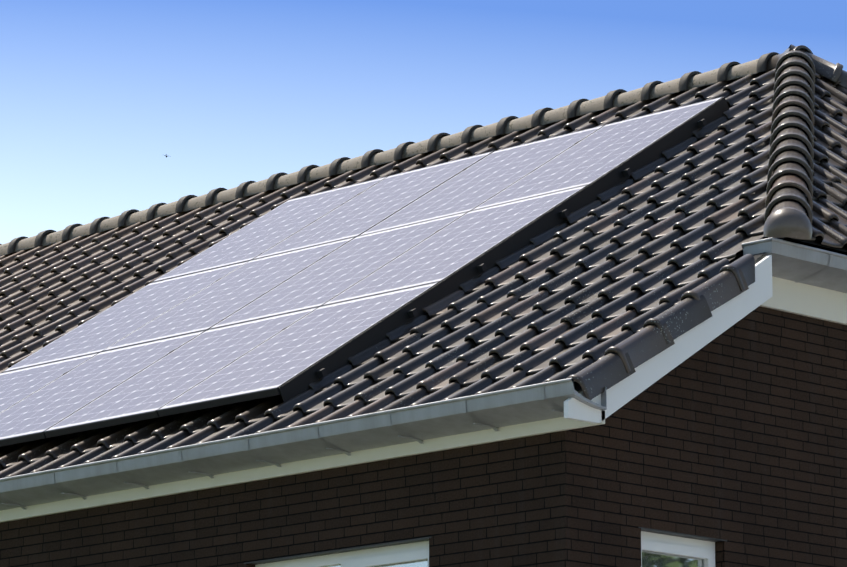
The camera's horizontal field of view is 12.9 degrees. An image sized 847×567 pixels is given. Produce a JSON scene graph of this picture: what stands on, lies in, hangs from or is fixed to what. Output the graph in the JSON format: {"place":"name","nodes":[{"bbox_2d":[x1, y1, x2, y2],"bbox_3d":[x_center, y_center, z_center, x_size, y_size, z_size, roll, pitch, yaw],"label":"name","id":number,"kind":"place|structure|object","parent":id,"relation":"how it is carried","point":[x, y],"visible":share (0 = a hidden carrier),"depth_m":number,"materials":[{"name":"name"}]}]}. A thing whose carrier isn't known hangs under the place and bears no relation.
{"place":"outdoors","nodes":[
{"label":"outdoors","id":0,"kind":"place"},
{"bbox_2d":[0,0,846,243],"label":"sky","id":1,"kind":"structure","parent":0,"point":[95,95],"materials":[{"name":"blue"}]},
{"label":"ground","id":2,"kind":"structure","parent":0,"visible":0},
{"bbox_2d":[0,306,846,566],"bbox_3d":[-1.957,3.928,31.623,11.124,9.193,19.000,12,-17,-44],"label":"house walls","id":3,"kind":"structure","parent":2,"relation":"on","point":[735,435],"depth_m":22.47,"materials":[{"name":"brick"}]},
{"bbox_2d":[244,537,430,566],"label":"long window","id":4,"kind":"structure","parent":3,"relation":"attached to","point":[410,553],"depth_m":22.48,"materials":[{"name":"white paint"}]},
{"bbox_2d":[0,255,846,522],"bbox_3d":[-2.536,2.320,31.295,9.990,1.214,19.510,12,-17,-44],"label":"fascia board","id":5,"kind":"object","parent":3,"relation":"on","point":[766,289],"visible":0.78,"depth_m":22.36,"materials":[{"name":"paint"}]},
{"bbox_2d":[0,237,846,510],"bbox_3d":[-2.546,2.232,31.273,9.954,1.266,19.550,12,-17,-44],"label":"gutters","id":6,"kind":"object","parent":5,"relation":"attached to","point":[791,261],"visible":0.9,"depth_m":22.69,"materials":[{"name":"metal"}]},
{"bbox_2d":[639,527,726,566],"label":"gable window","id":7,"kind":"structure","parent":3,"relation":"attached to","point":[661,548],"depth_m":22.03,"materials":[{"name":"white paint"}]},
{"bbox_2d":[574,74,846,391],"bbox_3d":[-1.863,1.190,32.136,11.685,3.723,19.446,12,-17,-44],"label":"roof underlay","id":8,"kind":"object","parent":3,"relation":"on","point":[816,242],"depth_m":22.94,"materials":[{"name":"black"}]},
{"bbox_2d":[0,52,778,255],"bbox_3d":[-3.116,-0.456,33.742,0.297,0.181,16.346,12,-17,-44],"label":"ridge tiles","id":9,"kind":"object","parent":8,"relation":"on","point":[685,82],"visible":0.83,"depth_m":30.68,"materials":[{"name":"grey ceramic"}]},
{"bbox_2d":[0,65,789,477],"bbox_3d":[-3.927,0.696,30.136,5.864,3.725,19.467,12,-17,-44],"label":"roof tiles","id":10,"kind":"object","parent":8,"relation":"on","point":[610,287],"visible":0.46,"depth_m":24.22,"materials":[{"name":"grey ceramic"}]},
{"bbox_2d":[0,97,728,446],"bbox_3d":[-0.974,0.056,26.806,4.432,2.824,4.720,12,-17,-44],"label":"solar array","id":11,"kind":"object","parent":10,"relation":"on","point":[290,299],"visible":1,"depth_m":26.36,"materials":[{"name":"blue glass"}]},
{"bbox_2d":[763,44,846,239],"bbox_3d":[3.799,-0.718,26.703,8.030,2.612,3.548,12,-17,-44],"label":"hip tiles","id":12,"kind":"object","parent":8,"relation":"on","point":[787,217],"visible":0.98,"depth_m":24.75,"materials":[{"name":"grey ceramic"}]},
{"bbox_2d":[793,65,846,247],"bbox_3d":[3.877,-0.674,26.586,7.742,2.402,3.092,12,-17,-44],"label":"roof tiles","id":13,"kind":"object","parent":8,"relation":"on","point":[829,210],"visible":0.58,"depth_m":25.01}
]}

